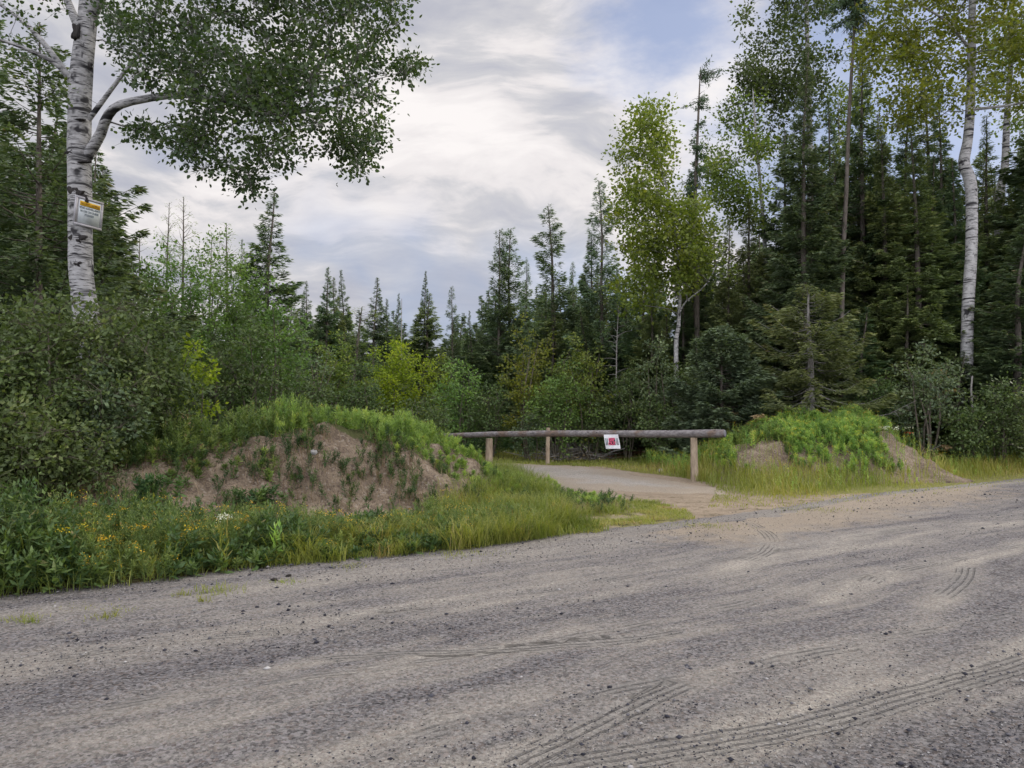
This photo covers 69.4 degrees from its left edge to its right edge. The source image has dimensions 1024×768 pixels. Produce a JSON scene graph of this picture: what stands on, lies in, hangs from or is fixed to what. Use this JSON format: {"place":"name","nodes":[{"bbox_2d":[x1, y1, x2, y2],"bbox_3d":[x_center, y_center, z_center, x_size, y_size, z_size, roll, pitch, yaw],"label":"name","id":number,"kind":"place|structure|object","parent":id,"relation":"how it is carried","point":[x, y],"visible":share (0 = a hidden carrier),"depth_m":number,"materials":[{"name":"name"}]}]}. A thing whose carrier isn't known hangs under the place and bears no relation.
{"place":"outdoors","nodes":[
{"label":"outdoors","id":0,"kind":"place"},
{"bbox_2d":[0,457,695,598],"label":"verge grass","id":1,"kind":"structure","parent":0,"point":[556,516],"depth_m":9.03,"materials":[{"name":"green plant"}]},
{"bbox_2d":[0,481,1023,767],"bbox_3d":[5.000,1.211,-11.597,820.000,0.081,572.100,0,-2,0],"label":"gravel road","id":2,"kind":"structure","parent":0,"point":[192,709],"depth_m":4.76,"materials":[{"name":"grey gravel"}]},
{"bbox_2d":[0,444,1023,605],"bbox_3d":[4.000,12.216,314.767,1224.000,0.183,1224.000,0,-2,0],"label":"ground","id":3,"kind":"structure","parent":0,"point":[697,504],"depth_m":11.11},
{"bbox_2d":[0,17,68,381],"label":"spruce","id":4,"kind":"object","parent":3,"relation":"on","point":[30,190],"visible":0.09,"depth_m":16.51,"materials":[{"name":"green plant"}]},
{"bbox_2d":[5,150,105,345],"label":"spruce","id":5,"kind":"object","parent":3,"relation":"on","point":[56,210],"visible":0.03,"depth_m":18.66,"materials":[{"name":"green plant"}]},
{"bbox_2d":[0,22,218,443],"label":"spruce","id":6,"kind":"object","parent":3,"relation":"on","point":[40,259],"visible":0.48,"depth_m":14.43,"materials":[{"name":"green plant"}]},
{"bbox_2d":[56,255,188,431],"bbox_3d":[-8.475,-0.325,16.049,3.016,5.210,2.664,1,-2,-19],"label":"shrub","id":7,"kind":"object","parent":3,"relation":"on","point":[142,284],"visible":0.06,"depth_m":16.08,"materials":[{"name":"green plant"}]},
{"bbox_2d":[59,165,188,361],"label":"spruce","id":8,"kind":"object","parent":3,"relation":"on","point":[131,257],"visible":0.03,"depth_m":18.97,"materials":[{"name":"green plant"}]},
{"bbox_2d":[123,234,233,434],"bbox_3d":[-8.332,-0.730,18.014,2.907,6.078,2.886,0,-2,0],"label":"shrub","id":9,"kind":"object","parent":3,"relation":"on","point":[174,273],"visible":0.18,"depth_m":18.02,"materials":[{"name":"green plant"}]},
{"bbox_2d":[164,332,228,439],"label":"sapling","id":10,"kind":"object","parent":3,"relation":"on","point":[203,371],"visible":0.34,"depth_m":14.05,"materials":[{"name":"green plant"}]},
{"bbox_2d":[164,223,276,429],"bbox_3d":[-7.721,-0.980,19.499,3.026,6.659,3.067,1,-2,-24],"label":"shrub","id":11,"kind":"object","parent":3,"relation":"on","point":[214,290],"visible":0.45,"depth_m":19.40,"materials":[{"name":"green plant"}]},
{"bbox_2d":[193,302,299,432],"bbox_3d":[-5.974,0.224,16.522,2.583,4.120,2.494,1,-2,-35],"label":"shrub","id":12,"kind":"object","parent":3,"relation":"on","point":[240,393],"visible":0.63,"depth_m":16.37,"materials":[{"name":"green plant"}]},
{"bbox_2d":[0,422,504,538],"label":"dirt mound","id":13,"kind":"object","parent":3,"relation":"on","point":[346,447],"visible":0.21,"depth_m":10.30,"materials":[{"name":"soil"}]},
{"bbox_2d":[0,339,99,487],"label":"shrub","id":14,"kind":"object","parent":13,"relation":"on","point":[4,375],"visible":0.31,"depth_m":8.82,"materials":[{"name":"green plant"}]},
{"bbox_2d":[0,385,126,512],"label":"shrub","id":15,"kind":"object","parent":13,"relation":"on","point":[29,435],"visible":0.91,"depth_m":8.24,"materials":[{"name":"green plant"}]},
{"bbox_2d":[0,275,192,452],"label":"shrub","id":16,"kind":"object","parent":13,"relation":"on","point":[42,346],"visible":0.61,"depth_m":9.33,"materials":[{"name":"green plant"}]},
{"bbox_2d":[33,347,160,483],"bbox_3d":[-5.190,0.436,9.313,1.453,1.856,1.372,1,-2,-37],"label":"shrub","id":17,"kind":"object","parent":13,"relation":"on","point":[106,401],"visible":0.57,"depth_m":9.26,"materials":[{"name":"green plant"}]},
{"bbox_2d":[68,313,224,446],"bbox_3d":[-5.399,0.036,10.864,2.023,2.207,1.855,-1,-2,28],"label":"shrub","id":18,"kind":"object","parent":13,"relation":"on","point":[177,358],"visible":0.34,"depth_m":10.80,"materials":[{"name":"green plant"}]},
{"bbox_2d":[131,471,186,499],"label":"leafy clump","id":19,"kind":"object","parent":13,"relation":"on","point":[143,487],"visible":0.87,"depth_m":8.99,"materials":[{"name":"green plant"}]},
{"bbox_2d":[0,0,439,424],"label":"aspen","id":20,"kind":"object","parent":13,"relation":"on","point":[83,146],"visible":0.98,"depth_m":10.02,"materials":[{"name":"green plant"}]},
{"bbox_2d":[73,195,103,230],"bbox_3d":[-6.293,-2.540,10.995,0.030,0.430,0.415,1,-4,30],"label":"notice board","id":21,"kind":"object","parent":20,"relation":"attached to","point":[89,214],"visible":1,"depth_m":10.98,"materials":[{"name":"white"}]},
{"bbox_2d":[0,468,547,596],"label":"verge weeds","id":22,"kind":"object","parent":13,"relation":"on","point":[29,518],"visible":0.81,"depth_m":7.39,"materials":[{"name":"green plant"}]},
{"bbox_2d":[14,393,623,506],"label":"bank weeds","id":23,"kind":"object","parent":13,"relation":"on","point":[258,421],"visible":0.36,"depth_m":11.15,"materials":[{"name":"green plant"}]},
{"bbox_2d":[5,410,635,562],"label":"bank face weeds","id":24,"kind":"object","parent":13,"relation":"on","point":[442,465],"visible":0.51,"depth_m":10.35,"materials":[{"name":"green plant"}]},
{"bbox_2d":[217,268,317,418],"bbox_3d":[-6.662,-0.365,20.172,2.806,5.526,2.676,1,-2,-31],"label":"shrub","id":25,"kind":"object","parent":3,"relation":"on","point":[267,317],"visible":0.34,"depth_m":19.90,"materials":[{"name":"green plant"}]},
{"bbox_2d":[201,192,334,423],"bbox_3d":[-8.826,-2.173,27.081,4.687,10.180,4.860,-1,-2,24],"label":"spruce","id":26,"kind":"object","parent":3,"relation":"on","point":[266,258],"visible":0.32,"depth_m":27.21,"materials":[{"name":"green plant"}]},
{"bbox_2d":[259,364,345,413],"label":"shrub","id":27,"kind":"object","parent":3,"relation":"on","point":[319,397],"visible":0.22,"depth_m":17.48,"materials":[{"name":"green plant"}]},
{"bbox_2d":[285,330,340,417],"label":"shrub","id":28,"kind":"object","parent":3,"relation":"on","point":[325,366],"visible":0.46,"depth_m":22.92,"materials":[{"name":"green plant"}]},
{"bbox_2d":[308,267,351,383],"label":"spruce","id":29,"kind":"object","parent":3,"relation":"on","point":[327,327],"visible":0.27,"depth_m":41.15,"materials":[{"name":"green plant"}]},
{"bbox_2d":[307,329,363,421],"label":"shrub","id":30,"kind":"object","parent":3,"relation":"on","point":[340,374],"visible":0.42,"depth_m":23.91,"materials":[{"name":"green plant"}]},
{"bbox_2d":[320,306,386,415],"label":"larch","id":31,"kind":"object","parent":3,"relation":"on","point":[357,344],"visible":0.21,"depth_m":27.12,"materials":[{"name":"green plant"}]},
{"bbox_2d":[331,355,393,416],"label":"shrub","id":32,"kind":"object","parent":3,"relation":"on","point":[369,395],"visible":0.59,"depth_m":19.96,"materials":[{"name":"green plant"}]},
{"bbox_2d":[351,278,401,411],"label":"spruce","id":33,"kind":"object","parent":3,"relation":"on","point":[374,334],"visible":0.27,"depth_m":40.90,"materials":[{"name":"green plant"}]},
{"bbox_2d":[355,335,425,419],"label":"shrub","id":34,"kind":"object","parent":3,"relation":"on","point":[403,378],"visible":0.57,"depth_m":24.82,"materials":[{"name":"green plant"}]},
{"bbox_2d":[382,293,454,410],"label":"spruce","id":35,"kind":"object","parent":3,"relation":"on","point":[415,331],"visible":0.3,"depth_m":41.95,"materials":[{"name":"green plant"}]},
{"bbox_2d":[388,387,453,442],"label":"shrub","id":36,"kind":"object","parent":3,"relation":"on","point":[438,422],"visible":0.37,"depth_m":20.49,"materials":[{"name":"green plant"}]},
{"bbox_2d":[408,271,437,410],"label":"spruce","id":37,"kind":"object","parent":3,"relation":"on","point":[430,346],"visible":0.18,"depth_m":42.41,"materials":[{"name":"green plant"}]},
{"bbox_2d":[409,352,453,441],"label":"shrub","id":38,"kind":"object","parent":3,"relation":"on","point":[429,374],"visible":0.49,"depth_m":24.92,"materials":[{"name":"green plant"}]},
{"bbox_2d":[440,286,469,379],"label":"fir","id":39,"kind":"object","parent":3,"relation":"on","point":[458,346],"visible":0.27,"depth_m":44.12,"materials":[{"name":"green plant"}]},
{"bbox_2d":[424,357,486,453],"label":"shrub","id":40,"kind":"object","parent":3,"relation":"on","point":[460,425],"visible":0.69,"depth_m":24.31,"materials":[{"name":"green plant"}]},
{"bbox_2d":[440,327,510,448],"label":"spruce","id":41,"kind":"object","parent":3,"relation":"on","point":[472,354],"visible":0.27,"depth_m":29.93,"materials":[{"name":"green plant"}]},
{"bbox_2d":[462,373,514,457],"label":"shrub","id":42,"kind":"object","parent":3,"relation":"on","point":[490,417],"visible":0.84,"depth_m":23.87,"materials":[{"name":"green plant"}]},
{"bbox_2d":[459,228,544,446],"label":"fir","id":43,"kind":"object","parent":3,"relation":"on","point":[486,351],"visible":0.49,"depth_m":30.80,"materials":[{"name":"green plant"}]},
{"bbox_2d":[462,227,550,443],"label":"fir","id":44,"kind":"object","parent":3,"relation":"on","point":[515,283],"visible":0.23,"depth_m":31.39,"materials":[{"name":"green plant"}]},
{"bbox_2d":[495,312,556,459],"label":"sapling","id":45,"kind":"object","parent":3,"relation":"on","point":[519,395],"visible":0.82,"depth_m":23.39,"materials":[{"name":"green plant"}]},
{"bbox_2d":[509,409,555,460],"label":"shrub","id":46,"kind":"object","parent":3,"relation":"on","point":[528,428],"visible":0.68,"depth_m":22.50,"materials":[{"name":"green plant"}]},
{"bbox_2d":[500,306,582,450],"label":"spruce","id":47,"kind":"object","parent":3,"relation":"on","point":[559,349],"visible":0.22,"depth_m":28.95,"materials":[{"name":"green plant"}]},
{"bbox_2d":[505,204,593,445],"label":"fir","id":48,"kind":"object","parent":3,"relation":"on","point":[547,268],"visible":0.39,"depth_m":29.87,"materials":[{"name":"green plant"}]},
{"bbox_2d":[517,355,602,461],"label":"shrub","id":49,"kind":"object","parent":3,"relation":"on","point":[550,401],"visible":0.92,"depth_m":22.30,"materials":[{"name":"green plant"}]},
{"bbox_2d":[541,332,619,460],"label":"shrub","id":50,"kind":"object","parent":3,"relation":"on","point":[581,357],"visible":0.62,"depth_m":22.82,"materials":[{"name":"green plant"}]},
{"bbox_2d":[543,310,624,450],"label":"spruce","id":51,"kind":"object","parent":3,"relation":"on","point":[606,356],"visible":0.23,"depth_m":26.78,"materials":[{"name":"green plant"}]},
{"bbox_2d":[560,232,620,419],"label":"fir","id":52,"kind":"object","parent":3,"relation":"on","point":[584,309],"visible":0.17,"depth_m":29.53,"materials":[{"name":"green plant"}]},
{"bbox_2d":[560,392,621,460],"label":"shrub","id":53,"kind":"object","parent":3,"relation":"on","point":[591,426],"visible":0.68,"depth_m":22.57,"materials":[{"name":"green plant"}]},
{"bbox_2d":[560,178,640,437],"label":"fir","id":54,"kind":"object","parent":3,"relation":"on","point":[607,272],"visible":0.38,"depth_m":29.10,"materials":[{"name":"green plant"}]},
{"bbox_2d":[594,361,659,458],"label":"shrub","id":55,"kind":"object","parent":3,"relation":"on","point":[625,410],"visible":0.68,"depth_m":22.84,"materials":[{"name":"green plant"}]},
{"bbox_2d":[591,374,667,458],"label":"spruce","id":56,"kind":"object","parent":3,"relation":"on","point":[639,441],"visible":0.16,"depth_m":23.85,"materials":[{"name":"green plant"}]},
{"bbox_2d":[614,256,665,385],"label":"spruce","id":57,"kind":"object","parent":3,"relation":"on","point":[627,350],"visible":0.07,"depth_m":27.45,"materials":[{"name":"green plant"}]},
{"bbox_2d":[601,307,683,437],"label":"spruce","id":58,"kind":"object","parent":3,"relation":"on","point":[638,357],"visible":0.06,"depth_m":25.53,"materials":[{"name":"green plant"}]},
{"bbox_2d":[616,300,673,450],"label":"spruce","id":59,"kind":"object","parent":3,"relation":"on","point":[652,329],"visible":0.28,"depth_m":24.84,"materials":[{"name":"green plant"}]},
{"bbox_2d":[632,331,677,447],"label":"sapling","id":60,"kind":"object","parent":3,"relation":"on","point":[657,381],"visible":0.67,"depth_m":21.79,"materials":[{"name":"green plant"}]},
{"bbox_2d":[631,393,683,458],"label":"shrub","id":61,"kind":"object","parent":3,"relation":"on","point":[659,426],"visible":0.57,"depth_m":21.31,"materials":[{"name":"green plant"}]},
{"bbox_2d":[594,91,748,414],"bbox_3d":[5.037,-3.549,23.746,4.964,12.096,4.631,0,-2,0],"label":"slender aspen","id":62,"kind":"object","parent":3,"relation":"on","point":[667,208],"visible":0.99,"depth_m":22.88,"materials":[{"name":"green plant"}]},
{"bbox_2d":[657,289,714,421],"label":"spruce","id":63,"kind":"object","parent":3,"relation":"on","point":[684,341],"visible":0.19,"depth_m":25.27,"materials":[{"name":"green plant"}]},
{"bbox_2d":[690,437,697,481],"bbox_3d":[4.087,1.748,16.570,0.180,1.111,0.174,0,-2,0],"label":"barrier post","id":64,"kind":"object","parent":3,"relation":"on","point":[694,455],"visible":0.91,"depth_m":16.51,"materials":[{"name":"brown wood"}]},
{"bbox_2d":[442,429,725,437],"bbox_3d":[1.333,1.249,18.361,7.990,0.363,0.184,-1,-2,33],"label":"log barrier","id":65,"kind":"object","parent":64,"relation":"on","point":[712,433],"visible":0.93,"depth_m":17.77,"materials":[{"name":"wood"}]},
{"bbox_2d":[664,169,726,376],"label":"spruce","id":66,"kind":"object","parent":3,"relation":"on","point":[707,289],"visible":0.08,"depth_m":25.93,"materials":[{"name":"green plant"}]},
{"bbox_2d":[677,55,727,350],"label":"dead spruce","id":67,"kind":"object","parent":3,"relation":"on","point":[701,100],"visible":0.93,"depth_m":25.21,"materials":[{"name":"green plant"}]},
{"bbox_2d":[658,322,785,459],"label":"young spruce","id":68,"kind":"object","parent":3,"relation":"on","point":[749,383],"visible":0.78,"depth_m":19.99,"materials":[{"name":"green plant"}]},
{"bbox_2d":[698,217,752,422],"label":"spruce","id":69,"kind":"object","parent":3,"relation":"on","point":[727,292],"visible":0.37,"depth_m":23.95,"materials":[{"name":"green plant"}]},
{"bbox_2d":[690,82,781,262],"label":"slender aspen","id":70,"kind":"object","parent":3,"relation":"on","point":[724,191],"visible":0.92,"depth_m":27.00,"materials":[{"name":"green plant"}]},
{"bbox_2d":[713,198,773,360],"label":"spruce","id":71,"kind":"object","parent":3,"relation":"on","point":[743,254],"visible":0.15,"depth_m":26.11,"materials":[{"name":"green plant"}]},
{"bbox_2d":[713,0,849,197],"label":"tall aspen","id":72,"kind":"object","parent":3,"relation":"on","point":[761,74],"visible":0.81,"depth_m":28.89,"materials":[{"name":"green plant"}]},
{"bbox_2d":[746,129,823,392],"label":"spruce","id":73,"kind":"object","parent":3,"relation":"on","point":[776,248],"visible":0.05,"depth_m":26.55,"materials":[{"name":"green plant"}]},
{"bbox_2d":[739,45,867,415],"bbox_3d":[8.875,-3.821,22.832,3.738,13.214,3.268,-1,-2,38],"label":"spruce","id":74,"kind":"object","parent":3,"relation":"on","point":[822,230],"visible":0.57,"depth_m":22.45,"materials":[{"name":"green plant"}]},
{"bbox_2d":[774,145,855,412],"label":"spruce","id":75,"kind":"object","parent":3,"relation":"on","point":[833,277],"visible":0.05,"depth_m":24.71,"materials":[{"name":"green plant"}]},
{"bbox_2d":[799,97,872,332],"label":"spruce","id":76,"kind":"object","parent":3,"relation":"on","point":[832,139],"visible":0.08,"depth_m":26.39,"materials":[{"name":"green plant"}]},
{"bbox_2d":[701,430,973,484],"bbox_3d":[8.482,1.633,19.186,8.965,1.468,9.460,0,-2,0],"label":"dirt mound","id":77,"kind":"object","parent":3,"relation":"on","point":[783,455],"visible":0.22,"depth_m":16.72,"materials":[{"name":"soil"}]},
{"bbox_2d":[699,403,923,476],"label":"leafy weeds","id":78,"kind":"object","parent":77,"relation":"on","point":[820,425],"visible":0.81,"depth_m":17.27,"materials":[{"name":"green plant"}]},
{"bbox_2d":[725,283,953,458],"bbox_3d":[8.517,-0.103,20.040,5.995,5.302,4.778,0,-2,13],"label":"old spruce","id":79,"kind":"object","parent":3,"relation":"on","point":[839,356],"visible":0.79,"depth_m":19.85,"materials":[{"name":"green plant"}]},
{"bbox_2d":[823,0,878,405],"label":"tufted spruce","id":80,"kind":"object","parent":3,"relation":"on","point":[849,19],"visible":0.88,"depth_m":22.54,"materials":[{"name":"green plant"}]},
{"bbox_2d":[816,72,898,195],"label":"tall aspen","id":81,"kind":"object","parent":3,"relation":"on","point":[840,93],"visible":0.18,"depth_m":30.20,"materials":[{"name":"green plant"}]},
{"bbox_2d":[816,49,906,400],"bbox_3d":[11.771,-4.400,25.309,4.024,14.635,3.518,0,-2,-13],"label":"spruce","id":82,"kind":"object","parent":3,"relation":"on","point":[863,169],"visible":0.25,"depth_m":25.09,"materials":[{"name":"green plant"}]},
{"bbox_2d":[820,307,917,444],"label":"spruce","id":83,"kind":"object","parent":3,"relation":"on","point":[870,364],"visible":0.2,"depth_m":22.38,"materials":[{"name":"green plant"}]},
{"bbox_2d":[853,371,919,439],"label":"shrub","id":84,"kind":"object","parent":3,"relation":"on","point":[882,392],"visible":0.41,"depth_m":20.80,"materials":[{"name":"green plant"}]},
{"bbox_2d":[836,124,938,427],"bbox_3d":[12.196,-3.084,24.195,3.703,11.012,4.459,-1,-2,26],"label":"spruce","id":85,"kind":"object","parent":3,"relation":"on","point":[892,233],"visible":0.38,"depth_m":23.97,"materials":[{"name":"green plant"}]},
{"bbox_2d":[884,99,936,249],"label":"spruce","id":86,"kind":"object","parent":3,"relation":"on","point":[899,157],"visible":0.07,"depth_m":27.71,"materials":[{"name":"green plant"}]},
{"bbox_2d":[864,283,959,448],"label":"spruce","id":87,"kind":"object","parent":3,"relation":"on","point":[906,341],"visible":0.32,"depth_m":22.17,"materials":[{"name":"green plant"}]},
{"bbox_2d":[863,127,988,448],"bbox_3d":[12.774,-2.901,23.330,3.982,10.669,4.794,0,-2,5],"label":"spruce","id":88,"kind":"object","parent":3,"relation":"on","point":[944,327],"visible":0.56,"depth_m":23.00,"materials":[{"name":"green plant"}]},
{"bbox_2d":[886,336,973,458],"bbox_3d":[10.957,0.549,19.538,2.043,3.692,2.007,-2,-3,41],"label":"shrub","id":89,"kind":"object","parent":3,"relation":"on","point":[913,396],"visible":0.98,"depth_m":19.48,"materials":[{"name":"green plant"}]},
{"bbox_2d":[843,0,1023,408],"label":"white aspen","id":90,"kind":"object","parent":3,"relation":"on","point":[906,47],"visible":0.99,"depth_m":21.79,"materials":[{"name":"green plant"}]},
{"bbox_2d":[898,60,977,304],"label":"spruce","id":91,"kind":"object","parent":3,"relation":"on","point":[926,138],"visible":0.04,"depth_m":27.18,"materials":[{"name":"green plant"}]},
{"bbox_2d":[890,158,991,425],"bbox_3d":[13.949,-2.298,24.320,3.261,10.170,3.729,-1,-2,24],"label":"spruce","id":92,"kind":"object","parent":3,"relation":"on","point":[938,208],"visible":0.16,"depth_m":23.75,"materials":[{"name":"green plant"}]},
{"bbox_2d":[916,83,996,363],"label":"spruce","id":93,"kind":"object","parent":3,"relation":"on","point":[938,158],"visible":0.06,"depth_m":26.07,"materials":[{"name":"green plant"}]},
{"bbox_2d":[915,351,1006,456],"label":"spruce","id":94,"kind":"object","parent":3,"relation":"on","point":[963,363],"visible":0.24,"depth_m":21.28,"materials":[{"name":"green plant"}]},
{"bbox_2d":[934,402,1003,463],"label":"shrub","id":95,"kind":"object","parent":3,"relation":"on","point":[967,434],"visible":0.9,"depth_m":19.07,"materials":[{"name":"green plant"}]},
{"bbox_2d":[914,159,1023,442],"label":"spruce","id":96,"kind":"object","parent":3,"relation":"on","point":[980,281],"visible":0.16,"depth_m":24.05,"materials":[{"name":"green plant"}]},
{"bbox_2d":[952,204,1023,456],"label":"spruce","id":97,"kind":"object","parent":3,"relation":"on","point":[1002,288],"visible":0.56,"depth_m":21.47,"materials":[{"name":"green plant"}]},
{"bbox_2d":[955,370,1023,464],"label":"shrub","id":98,"kind":"object","parent":3,"relation":"on","point":[995,414],"visible":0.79,"depth_m":19.28,"materials":[{"name":"green plant"}]},
{"bbox_2d":[963,115,1023,364],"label":"spruce","id":99,"kind":"object","parent":3,"relation":"on","point":[1000,206],"visible":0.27,"depth_m":25.02,"materials":[{"name":"green plant"}]},
{"bbox_2d":[976,0,1023,255],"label":"white aspen","id":100,"kind":"object","parent":3,"relation":"on","point":[1006,129],"visible":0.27,"depth_m":27.25,"materials":[{"name":"green plant"}]},
{"bbox_2d":[977,128,1023,416],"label":"spruce","id":101,"kind":"object","parent":3,"relation":"on","point":[1015,178],"visible":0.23,"depth_m":24.31,"materials":[{"name":"green plant"}]},
{"bbox_2d":[0,0,1023,357],"label":"sky","id":102,"kind":"structure","parent":0,"point":[514,120],"materials":[{"name":"white"}]},
{"bbox_2d":[467,438,720,477],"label":"clearing grass","id":103,"kind":"structure","parent":0,"point":[664,462],"depth_m":20.38,"materials":[{"name":"green plant"}]},
{"bbox_2d":[479,463,735,494],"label":"driveway","id":104,"kind":"structure","parent":0,"point":[576,477],"depth_m":15.83,"materials":[{"name":"beige gravel"}]},
{"bbox_2d":[679,398,1023,508],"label":"roadside grass","id":105,"kind":"structure","parent":0,"point":[774,486],"depth_m":16.02,"materials":[{"name":"green plant"}]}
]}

